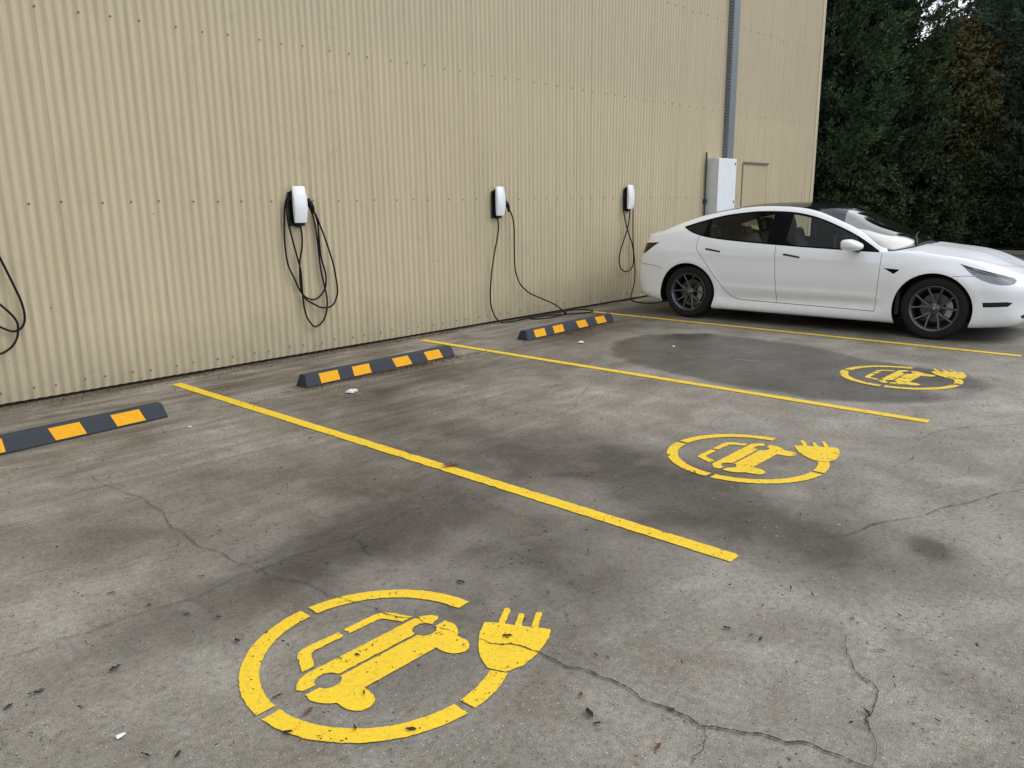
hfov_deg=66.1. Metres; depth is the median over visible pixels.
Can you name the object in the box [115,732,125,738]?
crumpled paper
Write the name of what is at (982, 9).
conifer tree
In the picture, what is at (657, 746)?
fallen leaf
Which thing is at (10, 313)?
charging cable
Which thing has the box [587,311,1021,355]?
parking line
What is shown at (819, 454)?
ev charging symbol
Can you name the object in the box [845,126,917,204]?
shrub
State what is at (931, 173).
shrub
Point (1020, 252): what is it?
planting bed kerb
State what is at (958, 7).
distant wood
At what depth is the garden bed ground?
21.12 m
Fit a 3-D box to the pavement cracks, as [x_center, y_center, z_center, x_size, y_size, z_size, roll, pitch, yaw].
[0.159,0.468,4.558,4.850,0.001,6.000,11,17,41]
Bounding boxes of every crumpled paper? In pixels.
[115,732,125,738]
[346,389,357,392]
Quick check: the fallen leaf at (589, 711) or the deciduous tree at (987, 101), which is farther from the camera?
the deciduous tree at (987, 101)
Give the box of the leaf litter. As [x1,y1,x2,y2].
[0,304,1023,765]
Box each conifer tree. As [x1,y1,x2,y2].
[810,0,913,236]
[828,0,967,215]
[952,0,1023,134]
[963,0,1023,249]
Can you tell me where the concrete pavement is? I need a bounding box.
[0,249,1023,767]
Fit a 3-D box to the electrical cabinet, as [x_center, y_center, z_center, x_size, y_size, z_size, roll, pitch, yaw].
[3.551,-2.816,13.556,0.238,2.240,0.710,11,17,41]
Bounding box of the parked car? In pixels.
[639,202,1023,339]
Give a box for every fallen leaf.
[303,706,312,714]
[585,707,592,717]
[654,742,660,749]
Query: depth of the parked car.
9.15 m
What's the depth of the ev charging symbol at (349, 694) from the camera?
2.63 m
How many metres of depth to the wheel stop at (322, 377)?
7.08 m
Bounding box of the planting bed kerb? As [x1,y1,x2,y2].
[999,250,1023,254]
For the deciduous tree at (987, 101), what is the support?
on the garden bed ground
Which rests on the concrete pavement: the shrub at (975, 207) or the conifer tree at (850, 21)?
the conifer tree at (850, 21)
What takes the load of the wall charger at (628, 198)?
attached to the corrugated shed
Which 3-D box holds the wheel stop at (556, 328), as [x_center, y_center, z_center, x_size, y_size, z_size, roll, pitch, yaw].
[0.673,-0.694,9.349,0.151,0.106,1.749,10,17,39]
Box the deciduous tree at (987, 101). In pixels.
[887,13,1023,198]
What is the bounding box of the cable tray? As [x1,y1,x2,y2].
[723,0,740,158]
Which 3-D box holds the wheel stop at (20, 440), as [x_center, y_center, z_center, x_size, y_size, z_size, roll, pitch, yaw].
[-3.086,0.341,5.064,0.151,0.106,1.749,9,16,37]
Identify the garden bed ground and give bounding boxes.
[991,247,1023,248]
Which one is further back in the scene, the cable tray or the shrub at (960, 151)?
the shrub at (960, 151)
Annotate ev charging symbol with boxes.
[238,589,550,742]
[667,434,839,483]
[840,365,966,389]
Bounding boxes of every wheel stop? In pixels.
[0,402,167,454]
[296,345,454,387]
[517,313,613,340]
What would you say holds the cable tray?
attached to the corrugated shed
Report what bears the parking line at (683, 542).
on the concrete pavement
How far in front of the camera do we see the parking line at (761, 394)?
6.47 m
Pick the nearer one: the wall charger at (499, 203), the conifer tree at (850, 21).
the wall charger at (499, 203)
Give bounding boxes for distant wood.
[865,0,978,112]
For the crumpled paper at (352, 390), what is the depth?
6.36 m
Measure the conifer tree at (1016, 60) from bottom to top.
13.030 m
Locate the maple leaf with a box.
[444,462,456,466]
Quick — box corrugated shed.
[0,0,826,406]
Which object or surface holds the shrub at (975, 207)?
on the garden bed ground
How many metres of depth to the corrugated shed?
8.02 m
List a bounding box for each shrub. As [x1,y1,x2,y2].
[811,155,915,241]
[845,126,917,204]
[882,146,971,243]
[921,163,1013,246]
[922,122,992,240]
[974,166,1023,249]
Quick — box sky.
[913,0,973,46]
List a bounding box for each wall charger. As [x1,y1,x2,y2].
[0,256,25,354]
[283,186,337,326]
[490,187,593,322]
[618,185,666,303]
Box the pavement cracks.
[3,387,1020,767]
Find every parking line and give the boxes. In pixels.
[171,383,738,561]
[419,339,929,422]
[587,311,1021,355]
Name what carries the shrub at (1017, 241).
on the garden bed ground
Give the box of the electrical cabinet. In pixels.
[703,152,736,226]
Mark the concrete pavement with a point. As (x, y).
(160, 683)
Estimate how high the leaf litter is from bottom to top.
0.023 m
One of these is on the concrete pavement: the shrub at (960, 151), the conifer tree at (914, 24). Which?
the conifer tree at (914, 24)
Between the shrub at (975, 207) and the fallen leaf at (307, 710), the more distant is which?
the shrub at (975, 207)
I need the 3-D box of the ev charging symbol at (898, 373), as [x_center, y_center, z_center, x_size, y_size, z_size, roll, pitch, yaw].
[3.337,-0.072,6.742,0.949,0.001,1.070,11,17,41]
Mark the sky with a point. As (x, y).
(960, 4)
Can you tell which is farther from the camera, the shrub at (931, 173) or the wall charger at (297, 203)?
the shrub at (931, 173)

